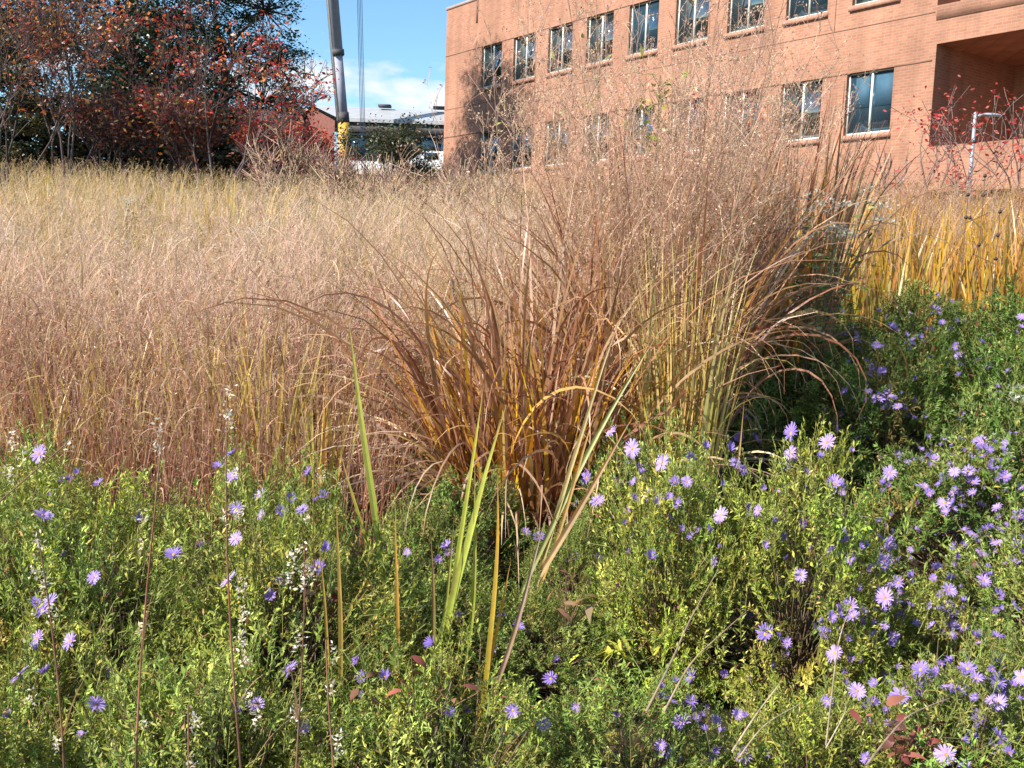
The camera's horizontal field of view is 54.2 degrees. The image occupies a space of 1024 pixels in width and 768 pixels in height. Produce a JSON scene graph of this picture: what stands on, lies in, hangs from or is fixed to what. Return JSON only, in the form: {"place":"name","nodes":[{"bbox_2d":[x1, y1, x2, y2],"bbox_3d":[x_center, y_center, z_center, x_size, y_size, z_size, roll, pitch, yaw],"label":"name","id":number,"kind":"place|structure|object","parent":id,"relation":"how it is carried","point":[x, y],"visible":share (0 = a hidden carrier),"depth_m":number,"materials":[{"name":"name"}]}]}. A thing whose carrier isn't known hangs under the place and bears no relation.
{"place":"outdoors","nodes":[
{"label":"outdoors","id":0,"kind":"place"},
{"bbox_2d":[0,0,466,163],"label":"sky","id":1,"kind":"structure","parent":0,"point":[401,39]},
{"bbox_2d":[0,226,470,579],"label":"bluestem grass","id":2,"kind":"structure","parent":0,"point":[166,476],"depth_m":4.33,"materials":[{"name":"plant"}]},
{"bbox_2d":[0,172,1023,767],"bbox_3d":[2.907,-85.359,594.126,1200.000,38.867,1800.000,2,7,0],"label":"ground","id":3,"kind":"structure","parent":0,"point":[720,698],"depth_m":4.29,"materials":[{"name":"soil"}]},
{"bbox_2d":[0,0,78,136],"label":"broadleaf tree","id":4,"kind":"object","parent":3,"relation":"on","point":[30,104],"visible":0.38,"depth_m":33.19,"materials":[{"name":"red plant"}]},
{"bbox_2d":[0,92,96,183],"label":"evergreen bush","id":5,"kind":"object","parent":3,"relation":"on","point":[21,143],"visible":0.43,"depth_m":35.66,"materials":[{"name":"green plant"}]},
{"bbox_2d":[0,161,108,268],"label":"grass tuft","id":6,"kind":"object","parent":3,"relation":"on","point":[38,202],"visible":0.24,"depth_m":12.63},
{"bbox_2d":[0,419,112,738],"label":"aster plant","id":7,"kind":"object","parent":3,"relation":"on","point":[71,528],"visible":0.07,"depth_m":2.83,"materials":[{"name":"green plant"}]},
{"bbox_2d":[24,529,88,767],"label":"seed stalk","id":8,"kind":"object","parent":3,"relation":"on","point":[37,541],"visible":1,"depth_m":1.72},
{"bbox_2d":[1,322,123,493],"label":"grass tuft","id":9,"kind":"object","parent":3,"relation":"on","point":[38,415],"visible":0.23,"depth_m":4.45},
{"bbox_2d":[0,0,171,202],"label":"sumac shrub","id":10,"kind":"object","parent":3,"relation":"on","point":[24,28],"visible":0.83,"depth_m":25.24,"materials":[{"name":"red plant"}]},
{"bbox_2d":[0,404,188,659],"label":"aster plant","id":11,"kind":"object","parent":3,"relation":"on","point":[76,505],"visible":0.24,"depth_m":3.36,"materials":[{"name":"green plant"}]},
{"bbox_2d":[1,0,187,193],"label":"sumac shrub","id":12,"kind":"object","parent":3,"relation":"on","point":[72,121],"visible":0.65,"depth_m":26.59,"materials":[{"name":"red plant"}]},
{"bbox_2d":[31,100,162,185],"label":"evergreen bush","id":13,"kind":"object","parent":3,"relation":"on","point":[77,144],"visible":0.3,"depth_m":36.51,"materials":[{"name":"green plant"}]},
{"bbox_2d":[0,561,205,767],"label":"aster plant","id":14,"kind":"object","parent":3,"relation":"on","point":[28,751],"visible":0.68,"depth_m":2.22,"materials":[{"name":"green plant"}]},
{"bbox_2d":[43,306,170,490],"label":"grass tuft","id":15,"kind":"object","parent":3,"relation":"on","point":[103,421],"visible":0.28,"depth_m":4.75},
{"bbox_2d":[47,66,169,198],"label":"sumac shrub","id":16,"kind":"object","parent":3,"relation":"on","point":[108,113],"visible":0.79,"depth_m":27.15,"materials":[{"name":"red plant"}]},
{"bbox_2d":[0,0,243,184],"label":"evergreen tree","id":17,"kind":"object","parent":3,"relation":"on","point":[143,30],"visible":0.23,"depth_m":38.21,"materials":[{"name":"green plant"}]},
{"bbox_2d":[81,418,166,767],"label":"seed stalk","id":18,"kind":"object","parent":3,"relation":"on","point":[140,664],"visible":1,"depth_m":1.76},
{"bbox_2d":[0,441,263,767],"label":"aster plant","id":19,"kind":"object","parent":3,"relation":"on","point":[88,574],"visible":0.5,"depth_m":2.57,"materials":[{"name":"green plant"}]},
{"bbox_2d":[74,5,246,150],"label":"evergreen tree","id":20,"kind":"object","parent":3,"relation":"on","point":[193,80],"visible":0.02,"depth_m":51.00,"materials":[{"name":"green plant"}]},
{"bbox_2d":[94,165,230,265],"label":"grass tuft","id":21,"kind":"object","parent":3,"relation":"on","point":[147,197],"visible":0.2,"depth_m":13.71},
{"bbox_2d":[104,131,234,186],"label":"evergreen bush","id":22,"kind":"object","parent":3,"relation":"on","point":[163,156],"visible":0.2,"depth_m":37.39,"materials":[{"name":"green plant"}]},
{"bbox_2d":[114,70,257,199],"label":"sumac shrub","id":23,"kind":"object","parent":3,"relation":"on","point":[165,120],"visible":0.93,"depth_m":26.84,"materials":[{"name":"red plant"}]},
{"bbox_2d":[131,290,265,498],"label":"grass tuft","id":24,"kind":"object","parent":3,"relation":"on","point":[211,393],"visible":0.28,"depth_m":4.62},
{"bbox_2d":[19,611,388,767],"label":"aster plant","id":25,"kind":"object","parent":3,"relation":"on","point":[158,711],"visible":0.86,"depth_m":2.06,"materials":[{"name":"green plant"}]},
{"bbox_2d":[161,102,283,187],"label":"evergreen bush","id":26,"kind":"object","parent":3,"relation":"on","point":[224,161],"visible":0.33,"depth_m":38.38,"materials":[{"name":"green plant"}]},
{"bbox_2d":[135,0,342,204],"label":"sumac shrub","id":27,"kind":"object","parent":3,"relation":"on","point":[238,61],"visible":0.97,"depth_m":25.85,"materials":[{"name":"red plant"}]},
{"bbox_2d":[180,173,300,296],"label":"grass tuft","id":28,"kind":"object","parent":3,"relation":"on","point":[233,210],"visible":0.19,"depth_m":10.74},
{"bbox_2d":[163,0,320,148],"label":"evergreen tree","id":29,"kind":"object","parent":3,"relation":"on","point":[249,18],"visible":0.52,"depth_m":42.53,"materials":[{"name":"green plant"}]},
{"bbox_2d":[124,425,362,682],"bbox_3d":[-0.896,0.520,3.291,0.823,0.742,0.791,2,7,-1],"label":"aster plant","id":30,"kind":"object","parent":3,"relation":"on","point":[234,496],"visible":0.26,"depth_m":3.25,"materials":[{"name":"green plant"}]},
{"bbox_2d":[204,383,285,767],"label":"seed stalk","id":31,"kind":"object","parent":3,"relation":"on","point":[227,415],"visible":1,"depth_m":1.81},
{"bbox_2d":[171,271,320,449],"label":"grass tuft","id":32,"kind":"object","parent":3,"relation":"on","point":[245,333],"visible":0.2,"depth_m":5.19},
{"bbox_2d":[93,432,448,767],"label":"aster plant","id":33,"kind":"object","parent":3,"relation":"on","point":[380,608],"visible":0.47,"depth_m":2.66,"materials":[{"name":"green plant"}]},
{"bbox_2d":[186,301,364,519],"bbox_3d":[-1.037,0.110,4.314,0.680,1.023,0.658,6,8,32],"label":"grass tuft","id":34,"kind":"object","parent":3,"relation":"on","point":[257,428],"visible":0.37,"depth_m":4.30,"materials":[{"name":"plant"}]},
{"bbox_2d":[217,87,338,198],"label":"sumac shrub","id":35,"kind":"object","parent":3,"relation":"on","point":[308,133],"visible":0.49,"depth_m":29.93,"materials":[{"name":"red plant"}]},
{"bbox_2d":[206,336,392,529],"bbox_3d":[-0.867,0.191,4.287,0.764,0.890,0.660,2,7,0],"label":"grass tuft","id":36,"kind":"object","parent":3,"relation":"on","point":[324,446],"visible":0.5,"depth_m":4.22,"materials":[{"name":"plant"}]},
{"bbox_2d":[233,108,365,221],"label":"dead shrub","id":37,"kind":"object","parent":3,"relation":"on","point":[290,154],"visible":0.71,"depth_m":20.38,"materials":[{"name":"brown plant"}]},
{"bbox_2d":[282,541,318,767],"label":"seed stalk","id":38,"kind":"object","parent":3,"relation":"on","point":[296,710],"visible":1,"depth_m":1.81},
{"bbox_2d":[260,117,357,197],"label":"sumac shrub","id":39,"kind":"object","parent":3,"relation":"on","point":[332,151],"visible":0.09,"depth_m":32.95,"materials":[{"name":"red plant"}]},
{"bbox_2d":[336,500,342,767],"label":"grass shoot","id":40,"kind":"object","parent":3,"relation":"on","point":[340,642],"depth_m":2.48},
{"bbox_2d":[326,0,365,168],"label":"mobile crane","id":41,"kind":"object","parent":3,"relation":"on","point":[335,34],"visible":0.55,"depth_m":67.94,"materials":[{"name":"metal"}]},
{"bbox_2d":[308,143,395,228],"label":"dead shrub","id":42,"kind":"object","parent":3,"relation":"on","point":[365,174],"visible":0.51,"depth_m":18.42,"materials":[{"name":"brown plant"}]},
{"bbox_2d":[0,158,717,477],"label":"switchgrass","id":43,"kind":"object","parent":3,"relation":"on","point":[287,237],"visible":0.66,"depth_m":6.09,"materials":[{"name":"plant"}]},
{"bbox_2d":[347,312,389,643],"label":"grass shoot","id":44,"kind":"object","parent":3,"relation":"on","point":[374,509],"depth_m":3.15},
{"bbox_2d":[0,151,744,297],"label":"meadow grass","id":45,"kind":"structure","parent":3,"relation":"on","point":[14,175],"depth_m":17.12,"materials":[{"name":"plant"}]},
{"bbox_2d":[307,104,444,174],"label":"gabled building","id":46,"kind":"structure","parent":3,"relation":"on","point":[326,118],"depth_m":71.91,"materials":[{"name":"metal"}]},
{"bbox_2d":[329,107,441,184],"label":"evergreen shrub","id":47,"kind":"object","parent":3,"relation":"on","point":[387,142],"visible":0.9,"depth_m":31.88,"materials":[{"name":"green plant"}]},
{"bbox_2d":[331,156,441,229],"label":"dead shrub","id":48,"kind":"object","parent":3,"relation":"on","point":[392,180],"visible":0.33,"depth_m":17.57,"materials":[{"name":"brown plant"}]},
{"bbox_2d":[251,602,579,767],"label":"aster plant","id":49,"kind":"object","parent":3,"relation":"on","point":[387,732],"visible":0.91,"depth_m":2.19,"materials":[{"name":"green plant"}]},
{"bbox_2d":[350,655,480,720],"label":"maroon creeper","id":50,"kind":"object","parent":49,"relation":"attached to","point":[417,659],"visible":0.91,"depth_m":2.19,"materials":[{"name":"red plant"}]},
{"bbox_2d":[305,553,540,719],"bbox_3d":[-0.276,0.716,3.035,0.749,0.444,0.789,3,7,8],"label":"aster plant","id":51,"kind":"object","parent":3,"relation":"on","point":[440,595],"visible":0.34,"depth_m":2.99,"materials":[{"name":"green plant"}]},
{"bbox_2d":[338,482,512,633],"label":"aster plant","id":52,"kind":"object","parent":3,"relation":"on","point":[421,546],"visible":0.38,"depth_m":3.48,"materials":[{"name":"green plant"}]},
{"bbox_2d":[390,147,528,247],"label":"dead shrub","id":53,"kind":"object","parent":3,"relation":"on","point":[442,171],"visible":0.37,"depth_m":16.57,"materials":[{"name":"brown plant"}]},
{"bbox_2d":[446,385,483,662],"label":"grass shoot","id":54,"kind":"object","parent":3,"relation":"on","point":[460,538],"depth_m":2.91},
{"bbox_2d":[459,471,476,720],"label":"grass shoot","id":55,"kind":"object","parent":3,"relation":"on","point":[473,598],"depth_m":2.78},
{"bbox_2d":[442,404,506,646],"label":"grass shoot","id":56,"kind":"object","parent":3,"relation":"on","point":[458,575],"depth_m":2.77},
{"bbox_2d":[407,462,544,589],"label":"aster plant","id":57,"kind":"object","parent":3,"relation":"on","point":[445,488],"visible":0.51,"depth_m":3.75,"materials":[{"name":"green plant"}]},
{"bbox_2d":[477,478,498,767],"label":"grass shoot","id":58,"kind":"object","parent":3,"relation":"on","point":[490,635],"depth_m":2.53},
{"bbox_2d":[180,0,842,581],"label":"copper grass","id":59,"kind":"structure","parent":3,"relation":"on","point":[532,448],"depth_m":4.08,"materials":[{"name":"plant"}]},
{"bbox_2d":[477,518,545,742],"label":"grass shoot","id":60,"kind":"object","parent":3,"relation":"on","point":[510,645],"depth_m":2.69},
{"bbox_2d":[449,568,650,722],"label":"aster plant","id":61,"kind":"object","parent":3,"relation":"on","point":[545,681],"visible":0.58,"depth_m":2.95,"materials":[{"name":"green plant"}]},
{"bbox_2d":[491,415,633,666],"bbox_3d":[0.146,0.495,3.072,0.421,0.825,0.010,2,7,0],"label":"grass shoot","id":62,"kind":"object","parent":3,"relation":"on","point":[557,545],"depth_m":3.07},
{"bbox_2d":[529,316,620,622],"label":"grass shoot","id":63,"kind":"object","parent":3,"relation":"on","point":[566,481],"depth_m":3.35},
{"bbox_2d":[503,504,646,629],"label":"aster plant","id":64,"kind":"object","parent":3,"relation":"on","point":[573,552],"visible":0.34,"depth_m":3.50,"materials":[{"name":"green plant"}]},
{"bbox_2d":[512,327,661,608],"bbox_3d":[0.234,0.318,3.355,0.491,1.046,0.007,2,7,0],"label":"grass shoot","id":65,"kind":"object","parent":3,"relation":"on","point":[583,462],"depth_m":3.35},
{"bbox_2d":[443,628,793,767],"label":"aster plant","id":66,"kind":"object","parent":3,"relation":"on","point":[601,727],"visible":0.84,"depth_m":2.21,"materials":[{"name":"green plant"}]},
{"bbox_2d":[547,562,620,627],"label":"maroon creeper","id":67,"kind":"object","parent":66,"relation":"attached to","point":[588,610],"visible":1,"depth_m":2.38,"materials":[{"name":"red plant"}]},
{"bbox_2d":[552,381,718,587],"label":"aster plant","id":68,"kind":"object","parent":3,"relation":"on","point":[585,476],"visible":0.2,"depth_m":3.82,"materials":[{"name":"green plant"}]},
{"bbox_2d":[604,46,704,292],"bbox_3d":[0.697,-0.688,5.367,0.553,2.161,0.384,1,7,-9],"label":"sapling","id":69,"kind":"object","parent":3,"relation":"on","point":[649,102],"visible":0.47,"depth_m":5.27,"materials":[{"name":"brown plant"}]},
{"bbox_2d":[423,0,920,501],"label":"copper grass","id":70,"kind":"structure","parent":3,"relation":"on","point":[683,215],"depth_m":4.55,"materials":[{"name":"plant"}]},
{"bbox_2d":[548,397,811,713],"bbox_3d":[0.535,0.520,3.146,0.792,0.965,0.744,1,7,-7],"label":"aster plant","id":71,"kind":"object","parent":3,"relation":"on","point":[652,536],"visible":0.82,"depth_m":2.98,"materials":[{"name":"green plant"}]},
{"bbox_2d":[569,631,661,674],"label":"young shoot","id":72,"kind":"object","parent":71,"relation":"on","point":[609,650],"visible":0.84,"depth_m":2.91,"materials":[{"name":"yellow plant"}]},
{"bbox_2d":[515,9,875,451],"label":"copper grass","id":73,"kind":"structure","parent":3,"relation":"on","point":[760,349],"depth_m":5.49,"materials":[{"name":"plant"}]},
{"bbox_2d":[443,0,1023,227],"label":"brick building","id":74,"kind":"structure","parent":3,"relation":"on","point":[914,47],"depth_m":33.11,"materials":[{"name":"brick"}]},
{"bbox_2d":[478,42,501,91],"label":"window","id":75,"kind":"structure","parent":74,"relation":"in","point":[496,48],"depth_m":47.54,"materials":[{"name":"clear glass"}]},
{"bbox_2d":[510,34,535,84],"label":"window","id":76,"kind":"structure","parent":74,"relation":"in","point":[518,72],"depth_m":45.49,"materials":[{"name":"clear glass"}]},
{"bbox_2d":[545,23,572,77],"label":"window","id":77,"kind":"structure","parent":74,"relation":"in","point":[565,58],"depth_m":43.35,"materials":[{"name":"clear glass"}]},
{"bbox_2d":[583,11,613,69],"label":"window","id":78,"kind":"structure","parent":74,"relation":"in","point":[609,16],"depth_m":41.23,"materials":[{"name":"clear glass"}]},
{"bbox_2d":[625,0,658,59],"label":"window","id":79,"kind":"structure","parent":74,"relation":"in","point":[652,30],"depth_m":39.12,"materials":[{"name":"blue glass"}]},
{"bbox_2d":[671,0,708,49],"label":"window","id":80,"kind":"structure","parent":74,"relation":"in","point":[691,13],"depth_m":37.16,"materials":[{"name":"clear glass"}]},
{"bbox_2d":[723,0,764,38],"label":"window","id":81,"kind":"structure","parent":74,"relation":"in","point":[734,14],"depth_m":35.14,"materials":[{"name":"clear glass"}]},
{"bbox_2d":[774,79,822,147],"bbox_3d":[9.599,-8.995,33.293,0.280,2.097,1.788,-3,8,-36],"label":"window","id":82,"kind":"structure","parent":74,"relation":"in","point":[815,82],"depth_m":33.20,"materials":[{"name":"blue glass"}]},
{"bbox_2d":[782,0,827,26],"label":"window","id":83,"kind":"structure","parent":74,"relation":"in","point":[811,8],"depth_m":33.00,"materials":[{"name":"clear glass"}]},
{"bbox_2d":[841,68,893,141],"bbox_3d":[11.125,-8.702,31.205,0.280,2.097,1.788,-3,8,-36],"label":"window","id":84,"kind":"structure","parent":74,"relation":"in","point":[876,98],"depth_m":31.22,"materials":[{"name":"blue glass"}]},
{"bbox_2d":[713,370,806,490],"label":"aster plant","id":85,"kind":"object","parent":3,"relation":"on","point":[735,427],"visible":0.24,"depth_m":4.99,"materials":[{"name":"green plant"}]},
{"bbox_2d":[656,670,926,767],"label":"aster plant","id":86,"kind":"object","parent":3,"relation":"on","point":[816,728],"visible":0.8,"depth_m":2.20,"materials":[{"name":"green plant"}]},
{"bbox_2d":[561,164,1023,293],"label":"pink grass","id":87,"kind":"structure","parent":3,"relation":"on","point":[970,203],"depth_m":15.17,"materials":[{"name":"plant"}]},
{"bbox_2d":[634,412,961,744],"bbox_3d":[0.834,0.549,3.072,0.871,0.945,0.962,-2,8,-33],"label":"aster plant","id":88,"kind":"object","parent":3,"relation":"on","point":[832,549],"visible":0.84,"depth_m":2.89,"materials":[{"name":"green plant"}]},
{"bbox_2d":[652,64,964,424],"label":"copper grass","id":89,"kind":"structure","parent":3,"relation":"on","point":[823,214],"depth_m":6.22,"materials":[{"name":"plant"}]},
{"bbox_2d":[743,316,895,452],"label":"aster plant","id":90,"kind":"object","parent":3,"relation":"on","point":[792,380],"visible":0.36,"depth_m":5.72,"materials":[{"name":"green plant"}]},
{"bbox_2d":[762,177,900,423],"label":"boneset weed","id":91,"kind":"object","parent":3,"relation":"on","point":[830,258],"visible":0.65,"depth_m":5.83,"materials":[{"name":"brown plant"}]},
{"bbox_2d":[826,302,908,386],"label":"aster plant","id":92,"kind":"object","parent":3,"relation":"on","point":[840,338],"visible":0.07,"depth_m":7.29,"materials":[{"name":"green plant"}]},
{"bbox_2d":[788,329,986,486],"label":"aster plant","id":93,"kind":"object","parent":3,"relation":"on","point":[902,399],"visible":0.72,"depth_m":5.16,"materials":[{"name":"green plant"}]},
{"bbox_2d":[764,598,1023,767],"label":"aster plant","id":94,"kind":"object","parent":3,"relation":"on","point":[1003,752],"visible":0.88,"depth_m":2.22,"materials":[{"name":"green plant"}]},
{"bbox_2d":[850,695,962,767],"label":"maroon creeper","id":95,"kind":"object","parent":94,"relation":"attached to","point":[899,750],"visible":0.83,"depth_m":2.12,"materials":[{"name":"red plant"}]},
{"bbox_2d":[820,302,983,433],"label":"aster plant","id":96,"kind":"object","parent":3,"relation":"on","point":[928,344],"visible":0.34,"depth_m":6.16,"materials":[{"name":"green plant"}]},
{"bbox_2d":[783,162,1023,344],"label":"golden grass","id":97,"kind":"structure","parent":3,"relation":"on","point":[945,271],"depth_m":9.39,"materials":[{"name":"plant"}]},
{"bbox_2d":[800,573,1023,766],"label":"aster plant","id":98,"kind":"object","parent":3,"relation":"on","point":[949,625],"visible":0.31,"depth_m":2.83,"materials":[{"name":"green plant"}]},
{"bbox_2d":[825,415,1023,617],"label":"aster plant","id":99,"kind":"object","parent":3,"relation":"on","point":[946,499],"visible":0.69,"depth_m":3.78,"materials":[{"name":"green plant"}]},
{"bbox_2d":[853,276,1010,373],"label":"aster plant","id":100,"kind":"object","parent":3,"relation":"on","point":[948,308],"visible":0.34,"depth_m":7.61,"materials":[{"name":"green plant"}]},
{"bbox_2d":[883,75,1020,240],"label":"sumac shrub","id":101,"kind":"object","parent":3,"relation":"on","point":[947,147],"visible":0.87,"depth_m":22.35,"materials":[{"name":"red plant"}]},
{"bbox_2d":[883,378,1023,582],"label":"aster plant","id":102,"kind":"object","parent":3,"relation":"on","point":[1016,443],"visible":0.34,"depth_m":4.14,"materials":[{"name":"green plant"}]},
{"bbox_2d":[884,141,1023,238],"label":"sumac shrub","id":103,"kind":"object","parent":3,"relation":"on","point":[990,176],"visible":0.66,"depth_m":21.36,"materials":[{"name":"red plant"}]},
{"bbox_2d":[906,324,1023,494],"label":"aster plant","id":104,"kind":"object","parent":3,"relation":"on","point":[967,395],"visible":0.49,"depth_m":5.01,"materials":[{"name":"green plant"}]},
{"bbox_2d":[907,611,1023,767],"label":"aster plant","id":105,"kind":"object","parent":3,"relation":"on","point":[1016,648],"visible":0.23,"depth_m":2.56,"materials":[{"name":"green plant"}]},
{"bbox_2d":[919,273,1023,404],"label":"aster plant","id":106,"kind":"object","parent":3,"relation":"on","point":[1000,313],"visible":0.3,"depth_m":6.21,"materials":[{"name":"green plant"}]},
{"bbox_2d":[926,467,1023,691],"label":"aster plant","id":107,"kind":"object","parent":3,"relation":"on","point":[982,582],"visible":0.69,"depth_m":3.27,"materials":[{"name":"green plant"}]},
{"bbox_2d":[955,82,1023,245],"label":"sumac shrub","id":108,"kind":"object","parent":3,"relation":"on","point":[1012,119],"visible":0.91,"depth_m":20.75,"materials":[{"name":"red plant"}]},
{"bbox_2d":[547,182,806,527],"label":"striped grass","id":109,"kind":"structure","parent":0,"point":[694,383],"depth_m":4.00,"materials":[{"name":"plant"}]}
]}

